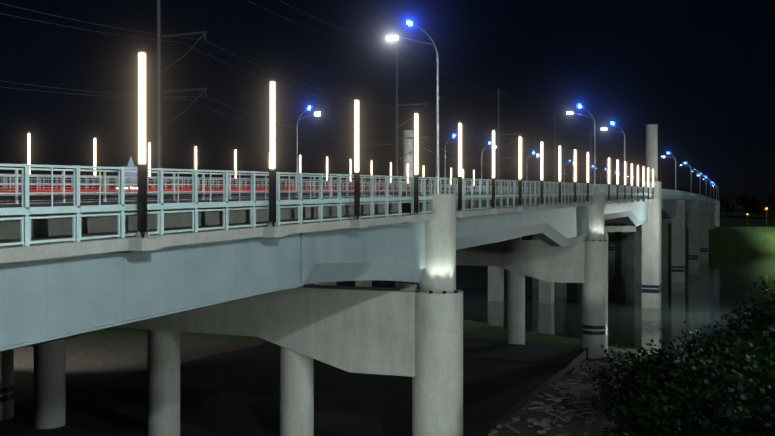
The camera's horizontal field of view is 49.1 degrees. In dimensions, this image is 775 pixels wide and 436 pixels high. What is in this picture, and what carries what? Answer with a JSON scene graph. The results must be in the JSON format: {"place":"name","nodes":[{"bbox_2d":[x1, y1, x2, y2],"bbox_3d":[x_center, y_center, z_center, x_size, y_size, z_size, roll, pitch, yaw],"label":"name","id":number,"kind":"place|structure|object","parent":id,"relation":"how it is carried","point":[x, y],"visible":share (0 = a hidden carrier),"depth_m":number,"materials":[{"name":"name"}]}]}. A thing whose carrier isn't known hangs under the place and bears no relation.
{"place":"outdoors","nodes":[
{"label":"outdoors","id":0,"kind":"place"},
{"bbox_2d":[0,0,774,198],"label":"sky","id":1,"kind":"structure","parent":0,"point":[700,71],"materials":[{"name":"black"}]},
{"bbox_2d":[14,199,774,435],"bbox_3d":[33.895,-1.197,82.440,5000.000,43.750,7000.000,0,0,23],"label":"terrain","id":2,"kind":"structure","parent":0,"point":[103,355],"depth_m":104.87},
{"bbox_2d":[117,157,155,188],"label":"building","id":3,"kind":"structure","parent":2,"relation":"on","point":[131,164],"depth_m":570.11,"materials":[{"name":"grey"}]},
{"bbox_2d":[156,0,206,188],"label":"power mast","id":4,"kind":"object","parent":2,"relation":"on","point":[158,93],"visible":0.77,"depth_m":98.33,"materials":[{"name":"metal"}]},
{"bbox_2d":[0,0,604,180],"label":"power lines","id":5,"kind":"object","parent":4,"relation":"attached to","point":[263,78],"visible":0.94,"depth_m":109.69,"materials":[{"name":"metal"}]},
{"bbox_2d":[0,188,463,435],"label":"pier","id":6,"kind":"structure","parent":2,"relation":"on","point":[414,331],"depth_m":54.95,"materials":[{"name":"concrete"}]},
{"bbox_2d":[385,21,440,193],"bbox_3d":[1.638,-7.002,53.831,3.720,11.015,0.440,0,0,23],"label":"street lamp","id":7,"kind":"object","parent":6,"relation":"on","point":[437,119],"visible":0.9,"depth_m":53.13,"materials":[{"name":"grey metal"}]},
{"bbox_2d":[0,337,587,435],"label":"ground","id":8,"kind":"structure","parent":2,"relation":"on","point":[232,393],"depth_m":76.85,"materials":[{"name":"brown soil"}]},
{"bbox_2d":[386,42,428,287],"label":"power mast","id":9,"kind":"object","parent":2,"relation":"on","point":[396,147],"visible":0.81,"depth_m":164.48,"materials":[{"name":"metal"}]},
{"bbox_2d":[314,189,607,358],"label":"pier","id":10,"kind":"structure","parent":2,"relation":"on","point":[585,263],"depth_m":107.02,"materials":[{"name":"concrete"}]},
{"bbox_2d":[0,200,715,350],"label":"bridge girders","id":11,"kind":"object","parent":10,"relation":"on","point":[42,300],"visible":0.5,"depth_m":31.86,"materials":[{"name":"grey concrete"}]},
{"bbox_2d":[28,133,30,188],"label":"light column","id":12,"kind":"structure","parent":11,"relation":"on","point":[29,155],"depth_m":72.32,"materials":[{"name":"plastic"}]},
{"bbox_2d":[93,138,96,188],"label":"light column","id":13,"kind":"structure","parent":11,"relation":"on","point":[95,161],"depth_m":79.59,"materials":[{"name":"plastic"}]},
{"bbox_2d":[127,51,160,250],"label":"light column","id":14,"kind":"structure","parent":11,"relation":"on","point":[141,240],"depth_m":26.57,"materials":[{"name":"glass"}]},
{"bbox_2d":[148,142,150,188],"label":"light column","id":15,"kind":"structure","parent":11,"relation":"on","point":[149,162],"depth_m":86.83,"materials":[{"name":"plastic"}]},
{"bbox_2d":[195,146,196,168],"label":"light column","id":16,"kind":"structure","parent":11,"relation":"on","point":[195,157],"depth_m":94.07,"materials":[{"name":"plastic"}]},
{"bbox_2d":[0,185,456,193],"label":"tail light trails","id":17,"kind":"object","parent":11,"relation":"on","point":[43,192],"visible":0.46,"depth_m":46.16,"materials":[{"name":"red"}]},
{"bbox_2d":[235,149,236,184],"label":"light column","id":18,"kind":"structure","parent":11,"relation":"on","point":[235,163],"depth_m":101.32,"materials":[{"name":"plastic"}]},
{"bbox_2d":[263,80,285,236],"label":"light column","id":19,"kind":"structure","parent":11,"relation":"on","point":[272,229],"depth_m":33.81,"materials":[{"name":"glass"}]},
{"bbox_2d":[3,175,583,192],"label":"trails","id":20,"kind":"object","parent":11,"relation":"on","point":[13,180],"visible":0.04,"depth_m":90.49,"materials":[{"name":"metal"}]},
{"bbox_2d":[0,175,563,191],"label":"walkway rail","id":21,"kind":"object","parent":20,"relation":"attached to","point":[92,179],"visible":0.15,"depth_m":85.35,"materials":[{"name":"metal"}]},
{"bbox_2d":[296,107,320,186],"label":"street lamp","id":22,"kind":"object","parent":11,"relation":"on","point":[297,144],"visible":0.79,"depth_m":114.12,"materials":[{"name":"grey metal"}]},
{"bbox_2d":[0,176,630,192],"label":"median rail","id":23,"kind":"object","parent":11,"relation":"on","point":[37,179],"visible":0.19,"depth_m":60.41,"materials":[{"name":"metal"}]},
{"bbox_2d":[0,167,633,203],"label":"walkway rail","id":24,"kind":"object","parent":11,"relation":"on","point":[63,184],"visible":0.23,"depth_m":34.32,"materials":[{"name":"grey metal"}]},
{"bbox_2d":[326,157,327,186],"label":"light column","id":25,"kind":"structure","parent":11,"relation":"on","point":[326,169],"depth_m":123.10,"materials":[{"name":"plastic"}]},
{"bbox_2d":[0,189,717,262],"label":"bridge deck","id":26,"kind":"structure","parent":11,"relation":"on","point":[50,228],"depth_m":33.67,"materials":[{"name":"grey concrete"}]},
{"bbox_2d":[350,99,367,227],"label":"light column","id":27,"kind":"structure","parent":11,"relation":"on","point":[357,221],"depth_m":41.07,"materials":[{"name":"plastic"}]},
{"bbox_2d":[0,163,719,245],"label":"walkway frame","id":28,"kind":"object","parent":11,"relation":"on","point":[25,227],"visible":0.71,"depth_m":31.80,"materials":[{"name":"paint"}]},
{"bbox_2d":[407,164,408,189],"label":"light column","id":29,"kind":"structure","parent":11,"relation":"on","point":[408,174],"depth_m":152.14,"materials":[{"name":"plastic"}]},
{"bbox_2d":[411,112,424,221],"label":"light column","id":30,"kind":"structure","parent":11,"relation":"on","point":[416,216],"depth_m":48.33,"materials":[{"name":"plastic"}]},
{"bbox_2d":[444,135,455,177],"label":"street lamp","id":31,"kind":"object","parent":11,"relation":"on","point":[445,158],"visible":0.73,"depth_m":169.25,"materials":[{"name":"grey metal"}]},
{"bbox_2d":[455,122,466,217],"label":"light column","id":32,"kind":"structure","parent":11,"relation":"on","point":[459,212],"depth_m":55.58,"materials":[{"name":"plastic"}]},
{"bbox_2d":[481,143,496,190],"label":"street lamp","id":33,"kind":"object","parent":11,"relation":"on","point":[481,166],"visible":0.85,"depth_m":192.22,"materials":[{"name":"grey metal"}]},
{"bbox_2d":[490,130,499,213],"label":"light column","id":34,"kind":"structure","parent":11,"relation":"on","point":[493,210],"depth_m":62.82,"materials":[{"name":"plastic"}]},
{"bbox_2d":[517,136,525,211],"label":"light column","id":35,"kind":"structure","parent":11,"relation":"on","point":[520,208],"depth_m":70.09,"materials":[{"name":"plastic"}]},
{"bbox_2d":[539,141,546,209],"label":"light column","id":36,"kind":"structure","parent":11,"relation":"on","point":[542,206],"depth_m":77.33,"materials":[{"name":"plastic"}]},
{"bbox_2d":[557,146,563,207],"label":"light column","id":37,"kind":"structure","parent":11,"relation":"on","point":[560,205],"depth_m":84.58,"materials":[{"name":"plastic"}]},
{"bbox_2d":[573,149,578,206],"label":"light column","id":38,"kind":"structure","parent":11,"relation":"on","point":[575,204],"depth_m":91.83,"materials":[{"name":"plastic"}]},
{"bbox_2d":[586,152,591,205],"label":"light column","id":39,"kind":"structure","parent":11,"relation":"on","point":[588,203],"depth_m":99.09,"materials":[{"name":"plastic"}]},
{"bbox_2d":[607,157,611,203],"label":"light column","id":40,"kind":"structure","parent":11,"relation":"on","point":[609,201],"depth_m":113.60,"materials":[{"name":"plastic"}]},
{"bbox_2d":[602,123,624,160],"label":"street lamp","id":41,"kind":"object","parent":11,"relation":"on","point":[624,139],"visible":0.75,"depth_m":131.22,"materials":[{"name":"grey metal"}]},
{"bbox_2d":[615,159,619,202],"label":"light column","id":42,"kind":"structure","parent":11,"relation":"on","point":[617,200],"depth_m":120.84,"materials":[{"name":"plastic"}]},
{"bbox_2d":[623,161,627,202],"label":"light column","id":43,"kind":"structure","parent":11,"relation":"on","point":[625,200],"depth_m":128.10,"materials":[{"name":"plastic"}]},
{"bbox_2d":[630,163,633,201],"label":"light column","id":44,"kind":"structure","parent":11,"relation":"on","point":[631,200],"depth_m":135.38,"materials":[{"name":"plastic"}]},
{"bbox_2d":[636,165,639,201],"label":"light column","id":45,"kind":"structure","parent":11,"relation":"on","point":[637,199],"depth_m":142.63,"materials":[{"name":"plastic"}]},
{"bbox_2d":[641,166,645,201],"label":"light column","id":46,"kind":"structure","parent":11,"relation":"on","point":[643,199],"depth_m":149.85,"materials":[{"name":"plastic"}]},
{"bbox_2d":[647,168,650,200],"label":"light column","id":47,"kind":"structure","parent":11,"relation":"on","point":[648,199],"depth_m":157.10,"materials":[{"name":"plastic"}]},
{"bbox_2d":[652,169,654,200],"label":"light column","id":48,"kind":"structure","parent":11,"relation":"on","point":[653,199],"depth_m":164.41,"materials":[{"name":"plastic"}]},
{"bbox_2d":[567,106,595,191],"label":"street lamp","id":49,"kind":"object","parent":10,"relation":"on","point":[594,148],"visible":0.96,"depth_m":106.41,"materials":[{"name":"grey metal"}]},
{"bbox_2d":[491,89,521,190],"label":"power mast","id":50,"kind":"object","parent":2,"relation":"on","point":[498,170],"visible":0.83,"depth_m":230.61,"materials":[{"name":"metal"}]},
{"bbox_2d":[399,124,661,307],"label":"pier","id":51,"kind":"structure","parent":2,"relation":"on","point":[650,229],"depth_m":167.00,"materials":[{"name":"concrete"}]},
{"bbox_2d":[549,116,573,181],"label":"power mast","id":52,"kind":"object","parent":2,"relation":"on","point":[555,150],"visible":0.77,"depth_m":296.83,"materials":[{"name":"metal"}]},
{"bbox_2d":[587,132,606,185],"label":"power mast","id":53,"kind":"object","parent":2,"relation":"on","point":[590,134],"visible":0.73,"depth_m":362.96,"materials":[{"name":"metal"}]},
{"bbox_2d":[532,200,685,282],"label":"pier","id":54,"kind":"structure","parent":2,"relation":"on","point":[677,221],"depth_m":227.72,"materials":[{"name":"concrete"}]},
{"bbox_2d":[488,349,767,435],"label":"bank debris","id":55,"kind":"object","parent":2,"relation":"on","point":[545,422],"visible":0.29,"depth_m":75.85,"materials":[{"name":"grey stone"}]},
{"bbox_2d":[583,338,714,435],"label":"bush","id":56,"kind":"object","parent":2,"relation":"on","point":[634,388],"visible":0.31,"depth_m":56.60,"materials":[{"name":"green plant"}]},
{"bbox_2d":[615,201,699,268],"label":"pier","id":57,"kind":"structure","parent":2,"relation":"on","point":[693,255],"depth_m":293.24,"materials":[{"name":"concrete"}]},
{"bbox_2d":[606,202,708,258],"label":"pier","id":58,"kind":"structure","parent":2,"relation":"on","point":[703,215],"depth_m":350.99,"materials":[{"name":"concrete"}]},
{"bbox_2d":[602,374,769,435],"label":"bush","id":59,"kind":"object","parent":2,"relation":"on","point":[676,420],"visible":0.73,"depth_m":45.13,"materials":[{"name":"green plant"}]},
{"bbox_2d":[668,203,714,228],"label":"pier","id":60,"kind":"structure","parent":2,"relation":"on","point":[711,219],"depth_m":411.94,"materials":[{"name":"concrete"}]},
{"bbox_2d":[612,187,774,217],"bbox_3d":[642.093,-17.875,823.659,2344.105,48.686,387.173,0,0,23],"label":"distant treeline","id":61,"kind":"object","parent":2,"relation":"on","point":[755,204],"depth_m":869.76,"materials":[{"name":"green plant"}]},
{"bbox_2d":[636,320,774,434],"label":"bush","id":62,"kind":"object","parent":2,"relation":"on","point":[709,354],"visible":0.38,"depth_m":51.39,"materials":[{"name":"green plant"}]},
{"bbox_2d":[699,205,719,226],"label":"pier","id":63,"kind":"structure","parent":2,"relation":"on","point":[717,217],"depth_m":473.54,"materials":[{"name":"concrete"}]},
{"bbox_2d":[680,314,774,435],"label":"bush","id":64,"kind":"object","parent":2,"relation":"on","point":[748,397],"visible":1,"depth_m":40.18,"materials":[{"name":"green plant"}]},
{"bbox_2d":[683,289,774,410],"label":"bush","id":65,"kind":"object","parent":2,"relation":"on","point":[752,325],"visible":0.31,"depth_m":65.39,"materials":[{"name":"green plant"}]},
{"bbox_2d":[731,276,774,331],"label":"bush","id":66,"kind":"object","parent":2,"relation":"on","point":[759,289],"visible":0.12,"depth_m":74.03,"materials":[{"name":"green plant"}]},
{"bbox_2d":[749,295,774,390],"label":"bank tree","id":67,"kind":"object","parent":2,"relation":"on","point":[766,311],"visible":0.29,"depth_m":59.40,"materials":[{"name":"green plant"}]},
{"bbox_2d":[336,254,774,348],"bbox_3d":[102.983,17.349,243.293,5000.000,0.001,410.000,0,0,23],"label":"river water","id":68,"kind":"structure","parent":0,"point":[702,294],"depth_m":180.58,"materials":[{"name":"grey liquid"}]}
]}

